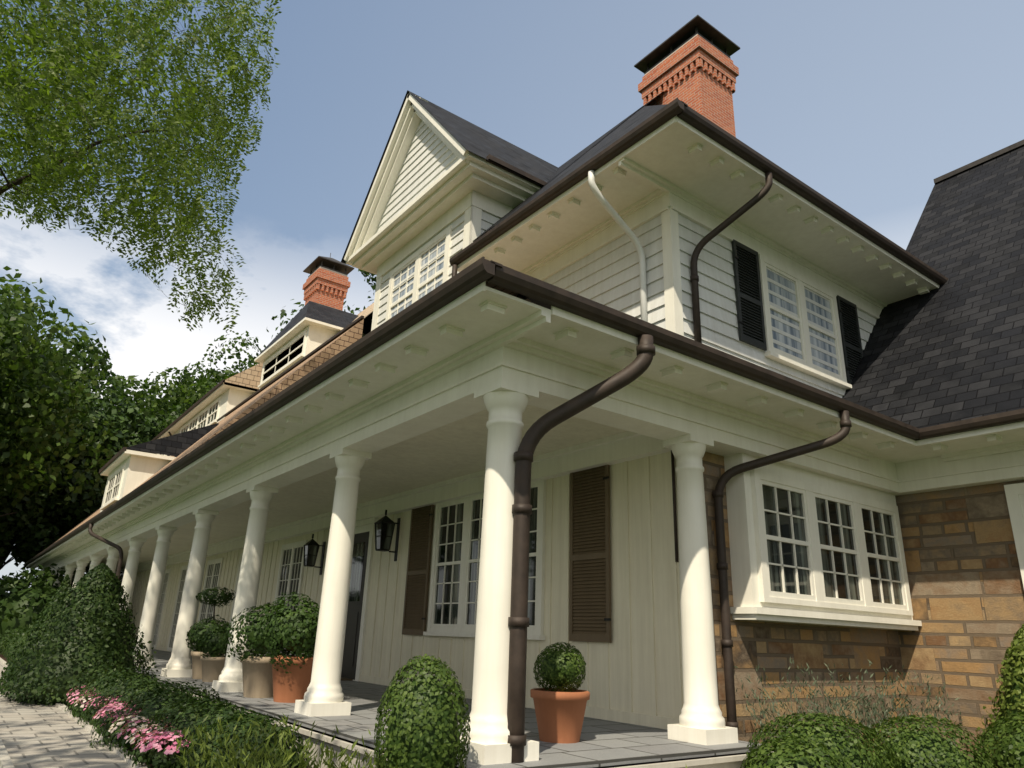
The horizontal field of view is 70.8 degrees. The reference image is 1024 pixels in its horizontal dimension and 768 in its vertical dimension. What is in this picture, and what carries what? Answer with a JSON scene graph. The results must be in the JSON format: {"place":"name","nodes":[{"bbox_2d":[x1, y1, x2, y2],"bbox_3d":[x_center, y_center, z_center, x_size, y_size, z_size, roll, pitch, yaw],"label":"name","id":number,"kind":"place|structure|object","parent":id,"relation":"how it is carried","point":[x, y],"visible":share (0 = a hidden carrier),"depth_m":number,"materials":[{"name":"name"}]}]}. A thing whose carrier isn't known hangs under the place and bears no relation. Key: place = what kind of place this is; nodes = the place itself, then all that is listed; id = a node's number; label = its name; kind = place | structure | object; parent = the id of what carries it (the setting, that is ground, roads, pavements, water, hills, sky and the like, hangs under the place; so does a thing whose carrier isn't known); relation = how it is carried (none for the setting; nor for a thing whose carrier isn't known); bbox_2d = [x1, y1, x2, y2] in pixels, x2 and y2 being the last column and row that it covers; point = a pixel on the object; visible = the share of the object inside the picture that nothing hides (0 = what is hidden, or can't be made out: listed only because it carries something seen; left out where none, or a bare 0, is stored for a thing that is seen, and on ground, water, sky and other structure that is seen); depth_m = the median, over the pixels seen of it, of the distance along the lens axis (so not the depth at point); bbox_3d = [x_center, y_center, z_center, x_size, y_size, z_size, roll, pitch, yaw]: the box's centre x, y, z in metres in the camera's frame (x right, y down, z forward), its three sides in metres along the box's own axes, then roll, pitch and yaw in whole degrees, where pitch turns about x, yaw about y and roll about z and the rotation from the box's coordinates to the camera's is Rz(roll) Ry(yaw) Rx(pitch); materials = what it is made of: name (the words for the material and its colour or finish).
{"place":"outdoors","nodes":[
{"label":"outdoors","id":0,"kind":"place"},
{"bbox_2d":[0,586,57,640],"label":"shrub","id":1,"kind":"object","parent":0,"point":[13,624],"visible":0.12,"depth_m":27.67,"materials":[{"name":"green plant"}]},
{"bbox_2d":[0,658,147,767],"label":"walkway","id":2,"kind":"structure","parent":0,"point":[56,735],"depth_m":7.89,"materials":[{"name":"stone"}]},
{"bbox_2d":[0,0,281,332],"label":"tree","id":3,"kind":"object","parent":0,"point":[71,74],"depth_m":11.17,"materials":[{"name":"green plant"}]},
{"bbox_2d":[0,0,1023,592],"label":"sky","id":4,"kind":"structure","parent":0,"point":[865,103],"materials":[{"name":"blue"}]},
{"label":"ground","id":5,"kind":"structure","parent":0,"visible":0},
{"bbox_2d":[1,285,50,350],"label":"tree","id":6,"kind":"object","parent":5,"relation":"on","point":[47,325],"depth_m":49.63,"materials":[{"name":"green plant"}]},
{"bbox_2d":[0,446,65,569],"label":"tree","id":7,"kind":"object","parent":5,"relation":"on","point":[25,534],"depth_m":36.27,"materials":[{"name":"green plant"}]},
{"bbox_2d":[0,266,112,516],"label":"tree","id":8,"kind":"object","parent":5,"relation":"on","point":[34,426],"depth_m":33.30,"materials":[{"name":"green plant"}]},
{"bbox_2d":[0,563,122,635],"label":"understory leaves","id":9,"kind":"object","parent":5,"relation":"on","point":[36,578],"visible":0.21,"depth_m":28.39,"materials":[{"name":"green plant"}]},
{"bbox_2d":[0,322,134,562],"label":"tree","id":10,"kind":"object","parent":5,"relation":"on","point":[99,412],"depth_m":41.36,"materials":[{"name":"green plant"}]},
{"bbox_2d":[35,349,121,567],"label":"tree","id":11,"kind":"object","parent":5,"relation":"on","point":[108,373],"visible":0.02,"depth_m":60.19,"materials":[{"name":"green plant"}]},
{"bbox_2d":[23,423,144,536],"bbox_3d":[-25.406,7.779,40.342,7.796,12.941,9.328,16,-24,-34],"label":"tree","id":12,"kind":"object","parent":5,"relation":"on","point":[78,508],"depth_m":38.46,"materials":[{"name":"green plant"}]},
{"bbox_2d":[94,375,174,423],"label":"tree","id":13,"kind":"object","parent":5,"relation":"on","point":[131,380],"visible":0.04,"depth_m":52.73,"materials":[{"name":"green plant"}]},
{"bbox_2d":[97,401,192,469],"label":"tree","id":14,"kind":"object","parent":5,"relation":"on","point":[140,426],"visible":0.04,"depth_m":43.95,"materials":[{"name":"green plant"}]},
{"bbox_2d":[0,563,307,767],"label":"shrubs","id":15,"kind":"object","parent":5,"relation":"on","point":[100,574],"visible":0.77,"depth_m":11.10,"materials":[{"name":"green plant"}]},
{"bbox_2d":[148,376,210,417],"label":"tree","id":16,"kind":"object","parent":5,"relation":"on","point":[171,398],"depth_m":60.61,"materials":[{"name":"green plant"}]},
{"bbox_2d":[134,331,265,439],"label":"tree","id":17,"kind":"object","parent":5,"relation":"on","point":[188,394],"visible":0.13,"depth_m":48.64,"materials":[{"name":"green plant"}]},
{"bbox_2d":[99,301,371,511],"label":"dormers","id":18,"kind":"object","parent":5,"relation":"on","point":[309,327],"depth_m":22.77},
{"bbox_2d":[237,359,256,372],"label":"tree","id":19,"kind":"object","parent":5,"relation":"on","point":[246,364],"depth_m":60.16,"materials":[{"name":"green plant"}]},
{"bbox_2d":[267,269,375,338],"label":"tree","id":20,"kind":"object","parent":5,"relation":"on","point":[363,273],"depth_m":41.05,"materials":[{"name":"green plant"}]},
{"bbox_2d":[176,713,686,767],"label":"grassy plants","id":21,"kind":"object","parent":5,"relation":"on","point":[231,762],"visible":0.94,"depth_m":5.37,"materials":[{"name":"green plant"}]},
{"bbox_2d":[132,649,771,767],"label":"porch floor","id":22,"kind":"structure","parent":5,"relation":"on","point":[602,743],"depth_m":6.75,"materials":[{"name":"stone"}]},
{"bbox_2d":[190,604,589,743],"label":"plant pots","id":23,"kind":"object","parent":22,"relation":"on","point":[559,717],"visible":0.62,"depth_m":9.19,"materials":[{"name":"ceramic"}]},
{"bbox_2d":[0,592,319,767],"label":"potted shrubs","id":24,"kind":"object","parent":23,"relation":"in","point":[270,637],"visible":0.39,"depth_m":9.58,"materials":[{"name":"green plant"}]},
{"bbox_2d":[51,380,737,764],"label":"porch columns","id":25,"kind":"structure","parent":22,"relation":"on","point":[701,720],"depth_m":7.48,"materials":[{"name":"white wood"}]},
{"bbox_2d":[486,280,550,309],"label":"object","id":26,"kind":"structure","parent":25,"relation":"on","point":[512,293],"depth_m":6.48,"materials":[{"name":"wood"}]},
{"bbox_2d":[47,92,666,547],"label":"roof","id":27,"kind":"structure","parent":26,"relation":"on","point":[343,338],"depth_m":16.66,"materials":[{"name":"tile"}]},
{"bbox_2d":[302,253,353,310],"bbox_3d":[-7.447,-1.869,27.892,1.500,7.270,1.600,16,-24,-34],"label":"chimney","id":28,"kind":"object","parent":27,"relation":"on","point":[327,283],"visible":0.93,"depth_m":28.10,"materials":[{"name":"brick"}]},
{"bbox_2d":[341,90,558,330],"bbox_3d":[0.155,-1.923,17.107,6.800,8.740,5.630,16,-24,-34],"label":"gabled dormer","id":29,"kind":"object","parent":27,"relation":"on","point":[445,186],"visible":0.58,"depth_m":15.72,"materials":[{"name":"white wood"}]},
{"bbox_2d":[634,15,739,136],"bbox_3d":[4.255,-4.909,16.916,1.600,8.520,2.050,16,-24,-34],"label":"chimney","id":30,"kind":"object","parent":27,"relation":"on","point":[690,64],"visible":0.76,"depth_m":17.14,"materials":[{"name":"brick"}]},
{"bbox_2d":[24,256,1023,576],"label":"porch entablature","id":31,"kind":"structure","parent":25,"relation":"on","point":[400,404],"depth_m":8.63,"materials":[{"name":"white paint"}]},
{"bbox_2d":[88,170,851,762],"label":"downspouts","id":32,"kind":"object","parent":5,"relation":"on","point":[536,432],"visible":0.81,"depth_m":6.34,"materials":[{"name":"brown metal"}]},
{"bbox_2d":[0,654,994,767],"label":"planting beds","id":33,"kind":"object","parent":5,"relation":"on","point":[4,659],"visible":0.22,"depth_m":8.05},
{"bbox_2d":[74,695,168,743],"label":"white flowers","id":34,"kind":"object","parent":33,"relation":"on","point":[133,724],"visible":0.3,"depth_m":7.46,"materials":[{"name":"plant"}]},
{"bbox_2d":[66,685,190,754],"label":"pink flowers","id":35,"kind":"object","parent":33,"relation":"on","point":[153,743],"visible":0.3,"depth_m":7.14,"materials":[{"name":"pink plant"}]},
{"bbox_2d":[734,656,961,762],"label":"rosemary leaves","id":36,"kind":"object","parent":33,"relation":"on","point":[858,711],"visible":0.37,"depth_m":7.64,"materials":[{"name":"green plant"}]},
{"bbox_2d":[2,580,1023,767],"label":"shrub","id":37,"kind":"object","parent":5,"relation":"on","point":[63,690],"visible":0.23,"depth_m":6.97,"materials":[{"name":"green plant"}]},
{"bbox_2d":[119,451,1023,758],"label":"house walls","id":38,"kind":"structure","parent":5,"relation":"on","point":[965,581],"depth_m":9.22,"materials":[{"name":"wood"}]},
{"bbox_2d":[267,510,400,606],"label":"wall lanterns","id":39,"kind":"object","parent":38,"relation":"attached to","point":[384,527],"visible":0.98,"depth_m":13.53,"materials":[{"name":"black metal"}]},
{"bbox_2d":[402,464,611,642],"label":"shutters","id":40,"kind":"object","parent":38,"relation":"attached to","point":[590,587],"visible":0.94,"depth_m":9.45,"materials":[{"name":"brown wood"}]},
{"bbox_2d":[152,453,1023,680],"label":"windows","id":41,"kind":"structure","parent":38,"relation":"on","point":[809,548],"depth_m":9.38,"materials":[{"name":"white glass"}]},
{"bbox_2d":[449,98,947,397],"bbox_3d":[4.121,0.038,12.979,10.185,3.135,6.050,16,-24,-34],"label":"storey","id":42,"kind":"object","parent":38,"relation":"on","point":[677,180],"visible":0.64,"depth_m":10.09,"materials":[{"name":"white wood"}]},
{"bbox_2d":[731,239,862,389],"bbox_3d":[4.445,-0.932,10.946,3.330,1.640,0.110,16,-24,-34],"label":"window","id":43,"kind":"structure","parent":42,"relation":"attached to","point":[755,308],"depth_m":10.81,"materials":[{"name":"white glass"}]},
{"bbox_2d":[842,139,1023,427],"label":"wing roof","id":44,"kind":"structure","parent":38,"relation":"on","point":[951,349],"depth_m":11.23,"materials":[{"name":"stone"}]},
{"bbox_2d":[374,642,1023,767],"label":"clipped shrubs","id":45,"kind":"object","parent":5,"relation":"on","point":[430,666],"visible":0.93,"depth_m":5.72,"materials":[{"name":"green plant"}]},
{"bbox_2d":[975,624,1023,766],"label":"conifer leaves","id":46,"kind":"object","parent":5,"relation":"on","point":[1013,650],"visible":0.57,"depth_m":8.08,"materials":[{"name":"green plant"}]}
]}

